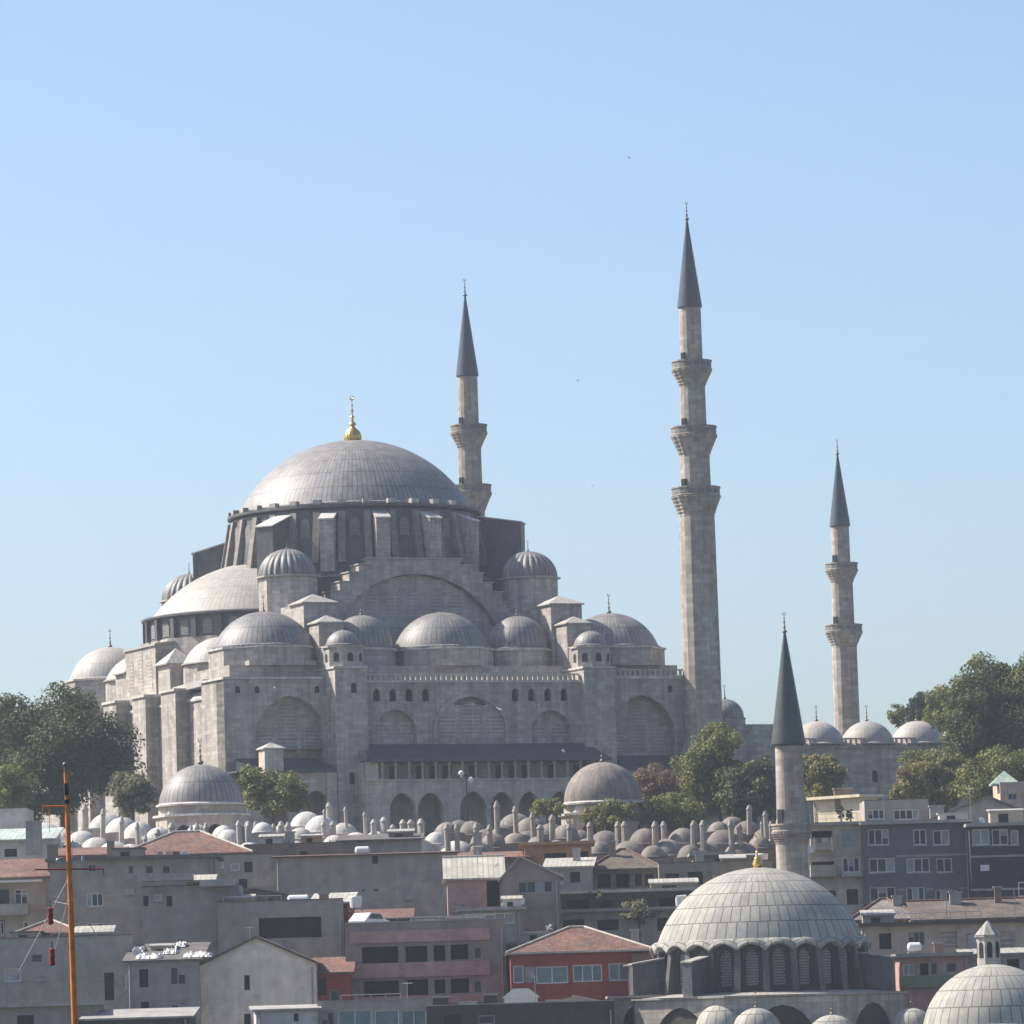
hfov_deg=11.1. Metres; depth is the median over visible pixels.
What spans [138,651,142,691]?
grille window
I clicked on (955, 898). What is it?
chimney stack
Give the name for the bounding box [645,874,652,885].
window
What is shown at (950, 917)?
roof railing
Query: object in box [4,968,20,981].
window
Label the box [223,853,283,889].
house
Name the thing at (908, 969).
window
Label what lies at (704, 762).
broadleaf tree
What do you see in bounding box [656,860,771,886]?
house
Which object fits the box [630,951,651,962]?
rooftop hut
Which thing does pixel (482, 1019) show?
window
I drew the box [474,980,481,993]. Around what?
window
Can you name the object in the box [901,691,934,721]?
broadleaf tree
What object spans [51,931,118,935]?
roof railing
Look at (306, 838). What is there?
rooftop hut
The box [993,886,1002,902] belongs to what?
chimney stack
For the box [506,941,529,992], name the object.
house
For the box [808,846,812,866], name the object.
satellite dish
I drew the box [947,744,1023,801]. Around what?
broadleaf tree
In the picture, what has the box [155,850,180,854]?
clothes line
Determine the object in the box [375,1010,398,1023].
window
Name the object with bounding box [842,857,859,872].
window
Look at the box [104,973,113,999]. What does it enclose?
window
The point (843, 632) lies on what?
minaret
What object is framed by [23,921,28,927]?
window
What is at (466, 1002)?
chimney stack
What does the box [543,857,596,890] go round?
house
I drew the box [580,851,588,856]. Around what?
window
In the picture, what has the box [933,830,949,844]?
window
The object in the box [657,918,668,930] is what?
window
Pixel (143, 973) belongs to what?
window
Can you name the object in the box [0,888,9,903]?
window
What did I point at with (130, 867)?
window
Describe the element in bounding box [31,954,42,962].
window
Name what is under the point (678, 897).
vent pipe
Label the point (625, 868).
house
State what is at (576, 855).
chimney stack
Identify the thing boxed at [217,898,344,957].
house
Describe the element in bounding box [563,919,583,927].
window
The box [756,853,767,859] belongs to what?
water tank
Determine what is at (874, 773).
small window
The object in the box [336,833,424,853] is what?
house
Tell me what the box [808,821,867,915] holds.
house
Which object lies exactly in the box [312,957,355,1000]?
house
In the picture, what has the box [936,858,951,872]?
window
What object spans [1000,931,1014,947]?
window
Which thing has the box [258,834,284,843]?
rooftop hut
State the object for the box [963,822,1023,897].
house
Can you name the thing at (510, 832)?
madrasa
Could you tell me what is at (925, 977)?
house
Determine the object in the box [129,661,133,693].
grille window
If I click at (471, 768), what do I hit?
door
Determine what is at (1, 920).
window
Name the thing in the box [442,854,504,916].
house
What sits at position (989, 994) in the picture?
domed bath
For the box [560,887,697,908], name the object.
house
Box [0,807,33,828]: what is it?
house
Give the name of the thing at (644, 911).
broadleaf tree
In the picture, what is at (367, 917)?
water heater
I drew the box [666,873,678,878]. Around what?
window
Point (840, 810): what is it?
cypress
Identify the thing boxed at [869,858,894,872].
window
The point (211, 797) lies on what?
domed hall
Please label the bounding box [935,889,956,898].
window
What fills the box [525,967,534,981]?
window
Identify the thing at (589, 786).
tomb
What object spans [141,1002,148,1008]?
window
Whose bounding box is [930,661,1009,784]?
broadleaf tree
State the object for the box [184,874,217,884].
rooftop hut
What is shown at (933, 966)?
window
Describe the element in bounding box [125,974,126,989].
window
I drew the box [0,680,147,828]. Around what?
broadleaf tree
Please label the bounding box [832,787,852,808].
chimney stack
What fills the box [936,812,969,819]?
rooftop hut
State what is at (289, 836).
chimney stack
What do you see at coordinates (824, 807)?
house
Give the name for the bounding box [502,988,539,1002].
rooftop hut
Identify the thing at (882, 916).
rooftop hut
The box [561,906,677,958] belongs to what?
house
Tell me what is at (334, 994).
window
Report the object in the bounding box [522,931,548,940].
rooftop hut
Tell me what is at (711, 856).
house
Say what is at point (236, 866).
window
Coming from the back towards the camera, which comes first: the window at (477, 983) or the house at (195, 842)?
the house at (195, 842)
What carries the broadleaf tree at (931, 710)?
on the hillside ground
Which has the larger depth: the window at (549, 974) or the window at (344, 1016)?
the window at (549, 974)
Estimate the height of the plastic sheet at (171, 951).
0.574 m
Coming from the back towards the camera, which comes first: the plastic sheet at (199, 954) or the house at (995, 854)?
the house at (995, 854)
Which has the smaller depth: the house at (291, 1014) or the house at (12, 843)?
the house at (291, 1014)
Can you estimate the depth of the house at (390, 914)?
459.98 m
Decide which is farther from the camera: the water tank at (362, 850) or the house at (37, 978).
the water tank at (362, 850)
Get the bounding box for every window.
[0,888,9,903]
[0,919,4,936]
[0,922,3,934]
[4,849,16,856]
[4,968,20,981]
[15,889,27,903]
[17,1015,33,1023]
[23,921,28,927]
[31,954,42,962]
[86,893,102,906]
[86,923,102,925]
[88,864,95,871]
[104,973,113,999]
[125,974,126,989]
[128,865,133,873]
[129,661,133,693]
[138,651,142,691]
[139,969,147,987]
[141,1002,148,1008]
[144,896,147,905]
[145,865,153,873]
[147,657,151,689]
[154,894,161,900]
[162,865,170,873]
[167,896,171,905]
[170,966,185,984]
[171,1000,185,1007]
[177,825,188,830]
[208,824,218,833]
[230,863,239,870]
[235,686,239,692]
[239,879,246,888]
[244,862,252,871]
[244,975,249,989]
[244,1014,250,1023]
[294,1014,298,1021]
[317,978,326,994]
[321,1012,333,1023]
[329,990,339,1000]
[338,1009,371,1023]
[349,772,354,783]
[351,683,356,692]
[372,856,377,863]
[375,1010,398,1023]
[401,1010,426,1023]
[444,1015,460,1023]
[452,904,464,916]
[465,913,514,923]
[474,947,481,958]
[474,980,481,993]
[478,1015,494,1023]
[513,966,523,982]
[518,880,552,893]
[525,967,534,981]
[536,966,567,983]
[544,853,566,858]
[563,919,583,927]
[570,872,579,882]
[573,964,601,981]
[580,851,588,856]
[583,825,596,834]
[597,919,618,930]
[608,963,628,980]
[635,874,641,885]
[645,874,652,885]
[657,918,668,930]
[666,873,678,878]
[688,872,702,883]
[841,829,857,846]
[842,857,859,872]
[847,889,857,904]
[867,809,884,819]
[868,829,888,844]
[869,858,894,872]
[870,887,895,901]
[872,770,877,781]
[879,933,891,948]
[893,809,918,819]
[903,964,914,975]
[906,858,929,872]
[906,887,924,899]
[908,931,924,945]
[913,829,926,844]
[920,963,927,975]
[930,962,937,975]
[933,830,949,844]
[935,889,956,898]
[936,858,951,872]
[940,931,956,947]
[946,962,956,972]
[966,933,976,948]
[972,829,989,844]
[992,829,1008,844]
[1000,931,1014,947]
[1007,959,1018,968]
[1008,793,1016,799]
[1010,830,1018,844]
[1018,882,1023,896]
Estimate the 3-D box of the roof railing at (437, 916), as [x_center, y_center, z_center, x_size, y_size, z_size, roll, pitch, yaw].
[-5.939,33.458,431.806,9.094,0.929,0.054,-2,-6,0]
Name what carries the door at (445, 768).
in the mosque at (354, 624)
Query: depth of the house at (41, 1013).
409.27 m
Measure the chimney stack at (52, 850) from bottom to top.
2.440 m
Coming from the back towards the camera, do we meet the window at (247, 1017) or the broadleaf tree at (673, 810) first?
the broadleaf tree at (673, 810)
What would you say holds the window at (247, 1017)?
in the house at (237, 981)
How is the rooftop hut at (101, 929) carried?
on the house at (37, 978)
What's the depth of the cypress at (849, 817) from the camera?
501.39 m
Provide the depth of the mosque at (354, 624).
598.27 m
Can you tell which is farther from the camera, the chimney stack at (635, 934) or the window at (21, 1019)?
the chimney stack at (635, 934)
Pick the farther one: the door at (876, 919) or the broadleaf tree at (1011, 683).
the broadleaf tree at (1011, 683)
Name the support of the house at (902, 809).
on the hillside ground
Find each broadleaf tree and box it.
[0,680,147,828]
[0,696,11,764]
[0,764,41,807]
[26,773,64,820]
[106,772,159,820]
[236,763,312,826]
[529,798,564,823]
[579,797,641,832]
[619,898,664,942]
[633,761,692,838]
[637,791,708,832]
[669,721,745,824]
[711,755,776,822]
[802,753,848,802]
[885,703,906,727]
[889,763,932,798]
[895,747,954,807]
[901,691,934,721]
[901,747,965,809]
[921,684,948,735]
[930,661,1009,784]
[934,651,1023,782]
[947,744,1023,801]
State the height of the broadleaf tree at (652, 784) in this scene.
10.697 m
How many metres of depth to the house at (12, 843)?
519.48 m
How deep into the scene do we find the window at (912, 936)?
438.76 m
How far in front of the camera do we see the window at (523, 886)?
455.12 m
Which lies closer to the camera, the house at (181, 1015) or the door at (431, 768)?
the house at (181, 1015)
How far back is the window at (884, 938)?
438.76 m
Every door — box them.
[120,852,128,855]
[266,839,271,843]
[389,766,397,778]
[416,766,424,778]
[429,766,437,778]
[442,766,450,778]
[469,766,477,778]
[495,765,503,777]
[508,765,516,777]
[521,765,529,777]
[530,935,536,940]
[547,765,552,777]
[573,765,578,774]
[662,885,675,887]
[871,917,879,922]
[998,814,1008,822]
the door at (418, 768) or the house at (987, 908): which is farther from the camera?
the door at (418, 768)
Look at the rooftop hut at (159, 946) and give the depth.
428.67 m
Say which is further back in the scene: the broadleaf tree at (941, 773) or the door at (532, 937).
the broadleaf tree at (941, 773)
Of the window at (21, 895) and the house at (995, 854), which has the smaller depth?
the window at (21, 895)
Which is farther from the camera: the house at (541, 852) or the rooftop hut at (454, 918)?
the house at (541, 852)
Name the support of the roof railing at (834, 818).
on the house at (838, 872)
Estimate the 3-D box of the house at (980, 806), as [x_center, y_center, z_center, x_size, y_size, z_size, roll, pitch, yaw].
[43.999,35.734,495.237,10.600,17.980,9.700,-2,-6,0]
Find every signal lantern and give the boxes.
[47,901,53,924]
[49,942,54,965]
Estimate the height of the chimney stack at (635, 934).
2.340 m
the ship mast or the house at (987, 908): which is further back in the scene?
the house at (987, 908)
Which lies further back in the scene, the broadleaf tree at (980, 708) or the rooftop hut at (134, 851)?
the broadleaf tree at (980, 708)
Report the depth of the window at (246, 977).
424.12 m
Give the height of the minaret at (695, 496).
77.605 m
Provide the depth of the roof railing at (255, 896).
444.00 m
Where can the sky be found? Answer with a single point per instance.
(225, 225)
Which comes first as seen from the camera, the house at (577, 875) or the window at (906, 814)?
the house at (577, 875)
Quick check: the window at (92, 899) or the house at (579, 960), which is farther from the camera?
the window at (92, 899)
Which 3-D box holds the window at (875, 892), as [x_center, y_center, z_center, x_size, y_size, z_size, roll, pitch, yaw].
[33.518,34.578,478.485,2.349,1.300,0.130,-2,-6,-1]
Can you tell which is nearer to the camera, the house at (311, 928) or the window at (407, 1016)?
the window at (407, 1016)
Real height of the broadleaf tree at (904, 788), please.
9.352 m
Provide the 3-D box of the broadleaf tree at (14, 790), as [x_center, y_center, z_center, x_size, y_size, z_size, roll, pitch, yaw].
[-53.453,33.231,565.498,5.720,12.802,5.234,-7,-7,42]
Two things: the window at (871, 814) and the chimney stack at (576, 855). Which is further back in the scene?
the window at (871, 814)
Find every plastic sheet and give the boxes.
[132,945,145,951]
[136,952,161,958]
[162,947,177,953]
[175,941,186,946]
[183,950,212,956]
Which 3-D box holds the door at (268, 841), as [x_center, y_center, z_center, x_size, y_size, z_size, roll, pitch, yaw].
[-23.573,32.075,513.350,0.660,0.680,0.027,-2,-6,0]
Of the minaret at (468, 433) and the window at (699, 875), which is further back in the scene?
the minaret at (468, 433)
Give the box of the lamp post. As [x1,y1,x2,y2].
[458,771,473,820]
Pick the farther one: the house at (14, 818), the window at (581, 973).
the house at (14, 818)
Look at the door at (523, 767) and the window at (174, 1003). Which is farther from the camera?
the door at (523, 767)
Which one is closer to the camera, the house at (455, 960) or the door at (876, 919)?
the house at (455, 960)
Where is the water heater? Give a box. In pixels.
[348,913,388,922]
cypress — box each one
[835,804,844,821]
[846,809,853,820]
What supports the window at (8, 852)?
in the house at (12, 843)
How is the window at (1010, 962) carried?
in the house at (1013, 957)
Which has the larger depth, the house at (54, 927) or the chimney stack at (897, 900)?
the chimney stack at (897, 900)
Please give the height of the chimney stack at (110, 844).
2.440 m
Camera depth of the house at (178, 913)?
445.87 m
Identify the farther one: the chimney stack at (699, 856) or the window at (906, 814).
the window at (906, 814)
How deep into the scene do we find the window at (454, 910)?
457.01 m
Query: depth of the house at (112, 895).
454.19 m
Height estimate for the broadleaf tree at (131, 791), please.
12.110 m
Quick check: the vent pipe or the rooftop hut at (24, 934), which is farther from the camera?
the vent pipe
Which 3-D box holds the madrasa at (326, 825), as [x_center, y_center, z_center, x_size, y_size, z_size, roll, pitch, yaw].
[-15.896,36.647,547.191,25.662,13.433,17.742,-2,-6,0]
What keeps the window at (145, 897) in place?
in the house at (178, 913)
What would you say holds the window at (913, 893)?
in the house at (917, 859)
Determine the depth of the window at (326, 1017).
414.29 m
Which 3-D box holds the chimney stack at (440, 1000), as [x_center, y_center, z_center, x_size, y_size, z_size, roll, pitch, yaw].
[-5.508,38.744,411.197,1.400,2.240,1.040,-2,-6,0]
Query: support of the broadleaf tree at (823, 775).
on the hillside ground
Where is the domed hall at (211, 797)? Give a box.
[153,738,250,842]
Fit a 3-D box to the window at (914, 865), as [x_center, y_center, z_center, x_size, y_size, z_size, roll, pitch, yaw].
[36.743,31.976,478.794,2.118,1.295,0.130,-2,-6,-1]
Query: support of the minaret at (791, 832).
on the hillside ground
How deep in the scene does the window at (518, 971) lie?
425.57 m
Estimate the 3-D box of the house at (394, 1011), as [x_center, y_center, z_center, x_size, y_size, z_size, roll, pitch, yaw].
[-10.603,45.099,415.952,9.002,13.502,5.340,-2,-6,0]
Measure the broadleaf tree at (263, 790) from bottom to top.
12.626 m
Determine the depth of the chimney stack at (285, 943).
429.46 m
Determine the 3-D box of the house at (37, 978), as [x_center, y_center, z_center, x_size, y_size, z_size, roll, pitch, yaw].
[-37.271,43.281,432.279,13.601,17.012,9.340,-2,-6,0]
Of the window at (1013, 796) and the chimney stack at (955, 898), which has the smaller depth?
the chimney stack at (955, 898)
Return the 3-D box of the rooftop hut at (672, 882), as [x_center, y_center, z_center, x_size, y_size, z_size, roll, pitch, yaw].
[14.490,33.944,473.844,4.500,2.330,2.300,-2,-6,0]
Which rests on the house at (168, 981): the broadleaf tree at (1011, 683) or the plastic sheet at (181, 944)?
the plastic sheet at (181, 944)
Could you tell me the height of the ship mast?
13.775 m
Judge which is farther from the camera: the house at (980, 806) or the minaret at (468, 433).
the minaret at (468, 433)
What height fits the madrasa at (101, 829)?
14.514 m
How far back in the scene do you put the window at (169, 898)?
446.21 m
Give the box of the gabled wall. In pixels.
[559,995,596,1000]
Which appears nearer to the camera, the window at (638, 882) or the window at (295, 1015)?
the window at (295, 1015)
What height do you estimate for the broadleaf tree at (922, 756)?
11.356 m
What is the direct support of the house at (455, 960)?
on the hillside ground
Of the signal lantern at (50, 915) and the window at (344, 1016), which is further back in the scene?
the window at (344, 1016)
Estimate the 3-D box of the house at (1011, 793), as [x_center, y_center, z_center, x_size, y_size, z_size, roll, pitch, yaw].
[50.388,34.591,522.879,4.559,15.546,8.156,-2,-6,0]
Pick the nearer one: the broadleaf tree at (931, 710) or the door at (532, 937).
the door at (532, 937)
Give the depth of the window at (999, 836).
476.38 m
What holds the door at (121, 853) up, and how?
in the rooftop hut at (134, 851)
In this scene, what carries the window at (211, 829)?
in the domed hall at (211, 797)
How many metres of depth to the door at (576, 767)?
594.46 m
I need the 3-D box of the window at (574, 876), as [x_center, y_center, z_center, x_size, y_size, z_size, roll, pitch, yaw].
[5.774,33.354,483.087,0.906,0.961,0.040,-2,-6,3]
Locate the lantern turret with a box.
[974,920,1001,965]
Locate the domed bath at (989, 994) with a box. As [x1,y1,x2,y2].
[923,964,1023,1023]
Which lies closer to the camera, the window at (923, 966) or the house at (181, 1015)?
the house at (181, 1015)
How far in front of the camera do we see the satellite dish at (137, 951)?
426.63 m
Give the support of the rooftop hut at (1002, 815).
on the house at (995, 854)
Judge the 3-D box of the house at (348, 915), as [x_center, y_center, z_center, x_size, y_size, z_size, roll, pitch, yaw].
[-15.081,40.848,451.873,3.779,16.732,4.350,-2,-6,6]
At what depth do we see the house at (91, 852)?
509.16 m
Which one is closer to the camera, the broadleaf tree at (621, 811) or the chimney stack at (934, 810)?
the chimney stack at (934, 810)
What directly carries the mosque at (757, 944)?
on the hillside ground
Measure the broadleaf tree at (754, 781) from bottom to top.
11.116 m
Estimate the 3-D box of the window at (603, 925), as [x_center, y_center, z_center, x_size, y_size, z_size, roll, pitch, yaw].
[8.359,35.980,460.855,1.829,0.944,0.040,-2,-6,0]
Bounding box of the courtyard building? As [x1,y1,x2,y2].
[722,685,969,827]
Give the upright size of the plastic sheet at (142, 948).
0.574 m
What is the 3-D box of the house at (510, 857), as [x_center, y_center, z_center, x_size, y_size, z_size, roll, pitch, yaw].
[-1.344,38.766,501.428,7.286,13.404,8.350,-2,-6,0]
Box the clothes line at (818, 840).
[814,837,832,851]
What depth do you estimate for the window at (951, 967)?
422.57 m
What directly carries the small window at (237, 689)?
in the mosque at (354, 624)
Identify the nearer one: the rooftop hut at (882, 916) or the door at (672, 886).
the rooftop hut at (882, 916)
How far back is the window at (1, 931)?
460.94 m
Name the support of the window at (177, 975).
in the house at (168, 981)
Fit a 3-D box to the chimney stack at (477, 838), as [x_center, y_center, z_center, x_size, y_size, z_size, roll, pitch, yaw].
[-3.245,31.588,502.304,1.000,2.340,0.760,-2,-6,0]
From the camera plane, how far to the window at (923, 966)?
422.57 m
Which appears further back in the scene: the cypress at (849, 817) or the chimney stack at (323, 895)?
the cypress at (849, 817)
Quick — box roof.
[989,771,1017,785]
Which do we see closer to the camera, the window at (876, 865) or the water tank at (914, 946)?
the water tank at (914, 946)
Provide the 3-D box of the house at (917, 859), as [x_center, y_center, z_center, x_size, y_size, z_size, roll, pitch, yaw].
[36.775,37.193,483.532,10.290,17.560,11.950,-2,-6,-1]
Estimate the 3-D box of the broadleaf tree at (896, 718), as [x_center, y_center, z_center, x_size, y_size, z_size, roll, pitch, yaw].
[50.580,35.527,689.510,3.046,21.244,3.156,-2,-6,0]
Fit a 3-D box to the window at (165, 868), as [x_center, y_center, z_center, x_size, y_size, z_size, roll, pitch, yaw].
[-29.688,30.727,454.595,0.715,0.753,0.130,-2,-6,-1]
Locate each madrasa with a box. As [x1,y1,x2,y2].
[42,804,277,847]
[244,802,469,852]
[434,800,775,868]
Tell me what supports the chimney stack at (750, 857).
on the house at (704, 872)
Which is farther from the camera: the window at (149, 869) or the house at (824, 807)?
the house at (824, 807)
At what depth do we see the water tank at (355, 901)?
445.52 m
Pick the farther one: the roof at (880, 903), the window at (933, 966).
the roof at (880, 903)
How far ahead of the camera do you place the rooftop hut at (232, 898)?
444.99 m
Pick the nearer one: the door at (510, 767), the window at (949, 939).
the window at (949, 939)
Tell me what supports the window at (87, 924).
in the house at (112, 895)
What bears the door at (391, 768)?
in the mosque at (354, 624)
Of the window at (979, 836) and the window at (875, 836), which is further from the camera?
the window at (875, 836)
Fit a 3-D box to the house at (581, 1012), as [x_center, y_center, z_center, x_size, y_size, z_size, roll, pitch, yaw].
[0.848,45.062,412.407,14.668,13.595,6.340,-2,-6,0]
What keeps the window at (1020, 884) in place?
in the house at (995, 854)
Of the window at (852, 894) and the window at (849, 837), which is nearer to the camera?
the window at (852, 894)
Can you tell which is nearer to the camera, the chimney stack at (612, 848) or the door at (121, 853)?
the door at (121, 853)
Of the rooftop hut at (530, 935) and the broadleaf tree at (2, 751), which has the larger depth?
the broadleaf tree at (2, 751)
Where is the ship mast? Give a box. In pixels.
[18,762,128,1023]
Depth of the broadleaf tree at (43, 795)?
572.80 m
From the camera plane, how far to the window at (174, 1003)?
422.46 m
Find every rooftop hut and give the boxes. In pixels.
[9,931,43,937]
[74,925,115,935]
[111,847,146,856]
[149,943,175,950]
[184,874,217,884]
[227,894,255,900]
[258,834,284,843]
[299,834,323,842]
[387,829,414,836]
[445,916,484,919]
[500,895,522,906]
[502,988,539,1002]
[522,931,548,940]
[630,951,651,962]
[648,878,698,887]
[719,854,755,860]
[860,909,895,922]
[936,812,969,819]
[986,808,1023,822]
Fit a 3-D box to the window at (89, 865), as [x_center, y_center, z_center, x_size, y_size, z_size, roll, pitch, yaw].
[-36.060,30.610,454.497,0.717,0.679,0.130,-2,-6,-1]
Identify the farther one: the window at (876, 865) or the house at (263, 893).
the window at (876, 865)
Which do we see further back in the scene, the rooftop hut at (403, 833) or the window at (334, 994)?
the rooftop hut at (403, 833)
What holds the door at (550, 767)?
in the mosque at (354, 624)
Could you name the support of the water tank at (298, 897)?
on the house at (311, 928)
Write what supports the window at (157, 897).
in the house at (178, 913)
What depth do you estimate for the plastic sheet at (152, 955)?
423.06 m
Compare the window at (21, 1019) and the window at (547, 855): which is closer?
the window at (21, 1019)
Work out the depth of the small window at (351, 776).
582.68 m
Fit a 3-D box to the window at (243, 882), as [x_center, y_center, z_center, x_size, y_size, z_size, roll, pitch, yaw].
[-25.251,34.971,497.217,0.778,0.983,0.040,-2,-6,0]
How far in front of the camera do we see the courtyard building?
615.12 m
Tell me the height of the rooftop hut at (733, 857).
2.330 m
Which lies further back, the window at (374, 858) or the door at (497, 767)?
the door at (497, 767)
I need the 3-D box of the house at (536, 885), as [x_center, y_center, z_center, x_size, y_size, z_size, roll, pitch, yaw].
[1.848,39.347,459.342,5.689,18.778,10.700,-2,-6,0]
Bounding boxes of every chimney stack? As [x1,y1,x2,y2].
[24,820,42,854]
[46,843,58,871]
[106,840,115,856]
[280,939,290,950]
[284,831,295,842]
[318,892,329,898]
[432,996,449,1004]
[457,1001,477,1003]
[472,832,482,854]
[482,993,497,1002]
[572,848,580,860]
[608,841,616,856]
[630,929,639,941]
[694,850,704,861]
[746,854,755,859]
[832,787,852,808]
[891,895,902,918]
[928,805,944,819]
[932,942,943,952]
[948,891,962,918]
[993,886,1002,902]
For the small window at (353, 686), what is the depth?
583.82 m
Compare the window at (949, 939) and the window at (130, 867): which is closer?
the window at (949, 939)
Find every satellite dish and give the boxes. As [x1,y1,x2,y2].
[133,948,141,954]
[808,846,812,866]
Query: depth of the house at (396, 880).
487.28 m
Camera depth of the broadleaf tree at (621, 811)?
549.86 m
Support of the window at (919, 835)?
in the house at (917, 859)
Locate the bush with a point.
(598, 896)
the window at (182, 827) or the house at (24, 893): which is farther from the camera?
the window at (182, 827)
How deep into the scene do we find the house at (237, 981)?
423.90 m
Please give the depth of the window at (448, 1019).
410.27 m
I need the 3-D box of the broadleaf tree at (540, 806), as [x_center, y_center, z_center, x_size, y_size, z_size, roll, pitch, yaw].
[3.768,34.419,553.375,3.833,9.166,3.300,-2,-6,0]
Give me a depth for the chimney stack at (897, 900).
459.50 m
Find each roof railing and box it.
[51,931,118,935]
[223,895,281,900]
[341,993,400,997]
[383,915,494,921]
[810,813,857,822]
[904,911,980,921]
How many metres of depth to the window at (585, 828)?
551.67 m
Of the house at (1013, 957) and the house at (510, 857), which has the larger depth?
the house at (510, 857)
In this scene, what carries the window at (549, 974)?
in the house at (579, 960)
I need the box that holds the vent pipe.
[676,895,685,905]
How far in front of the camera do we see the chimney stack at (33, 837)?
516.96 m
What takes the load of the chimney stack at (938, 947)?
on the house at (925, 977)
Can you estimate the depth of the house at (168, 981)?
422.45 m
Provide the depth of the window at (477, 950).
430.90 m
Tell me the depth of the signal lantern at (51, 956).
149.06 m
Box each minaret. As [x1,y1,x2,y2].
[450,279,491,516]
[670,202,727,837]
[771,612,811,877]
[824,443,862,736]
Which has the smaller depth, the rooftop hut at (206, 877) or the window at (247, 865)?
the rooftop hut at (206, 877)
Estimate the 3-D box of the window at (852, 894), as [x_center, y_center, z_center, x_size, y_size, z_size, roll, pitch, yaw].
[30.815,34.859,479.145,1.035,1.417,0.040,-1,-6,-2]
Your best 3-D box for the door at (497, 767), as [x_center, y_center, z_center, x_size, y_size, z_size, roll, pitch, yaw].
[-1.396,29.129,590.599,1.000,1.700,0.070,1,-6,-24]
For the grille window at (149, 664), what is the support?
in the mosque at (354, 624)
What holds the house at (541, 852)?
on the hillside ground
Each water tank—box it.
[287,895,309,899]
[349,896,362,911]
[355,846,369,853]
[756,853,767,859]
[907,942,921,953]
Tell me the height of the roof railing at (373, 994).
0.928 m
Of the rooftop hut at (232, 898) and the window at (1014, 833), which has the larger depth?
the window at (1014, 833)
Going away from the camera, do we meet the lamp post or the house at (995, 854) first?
the house at (995, 854)
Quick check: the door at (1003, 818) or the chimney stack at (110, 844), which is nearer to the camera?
the door at (1003, 818)
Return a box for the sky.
[0,0,1023,822]
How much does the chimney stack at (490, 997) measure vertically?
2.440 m
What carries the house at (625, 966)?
on the hillside ground
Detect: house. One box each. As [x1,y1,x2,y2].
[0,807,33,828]
[0,827,63,858]
[0,858,49,937]
[0,934,139,1009]
[0,1001,107,1023]
[17,919,75,936]
[45,853,223,943]
[58,846,128,857]
[79,1007,199,1023]
[122,942,210,1023]
[135,830,254,878]
[138,873,242,958]
[200,936,322,1023]
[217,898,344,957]
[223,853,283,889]
[243,841,344,855]
[243,887,291,900]
[249,1004,321,1023]
[271,851,459,920]
[311,892,357,949]
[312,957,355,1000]
[316,998,431,1023]
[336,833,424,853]
[344,918,506,1004]
[355,908,414,920]
[426,1000,614,1023]
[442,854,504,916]
[456,906,525,941]
[458,851,533,870]
[498,855,563,940]
[505,925,649,1001]
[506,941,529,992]
[518,840,594,865]
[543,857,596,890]
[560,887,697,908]
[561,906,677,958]
[593,848,657,889]
[623,964,629,995]
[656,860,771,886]
[687,851,733,861]
[806,794,882,821]
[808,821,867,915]
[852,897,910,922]
[857,918,1023,954]
[859,819,973,905]
[860,798,928,821]
[893,952,972,1012]
[905,896,1023,921]
[928,795,1023,823]
[956,947,1023,970]
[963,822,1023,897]
[993,782,1023,808]
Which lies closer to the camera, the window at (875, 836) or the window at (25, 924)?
the window at (25, 924)
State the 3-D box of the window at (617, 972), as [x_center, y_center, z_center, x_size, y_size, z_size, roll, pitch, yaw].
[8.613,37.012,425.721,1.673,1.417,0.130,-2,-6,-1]
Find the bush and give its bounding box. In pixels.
[585,889,606,907]
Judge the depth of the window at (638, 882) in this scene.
489.11 m
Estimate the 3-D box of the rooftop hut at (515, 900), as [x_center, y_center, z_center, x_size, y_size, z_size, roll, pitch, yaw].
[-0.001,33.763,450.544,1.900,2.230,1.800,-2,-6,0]
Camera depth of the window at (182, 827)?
547.78 m
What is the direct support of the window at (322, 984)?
in the house at (334, 979)
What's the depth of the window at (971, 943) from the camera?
438.86 m
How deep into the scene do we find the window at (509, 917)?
446.97 m
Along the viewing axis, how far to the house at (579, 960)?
425.61 m
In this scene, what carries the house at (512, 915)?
on the hillside ground
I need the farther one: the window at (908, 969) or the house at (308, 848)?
the house at (308, 848)
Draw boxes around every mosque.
[46,396,688,837]
[605,832,925,1023]

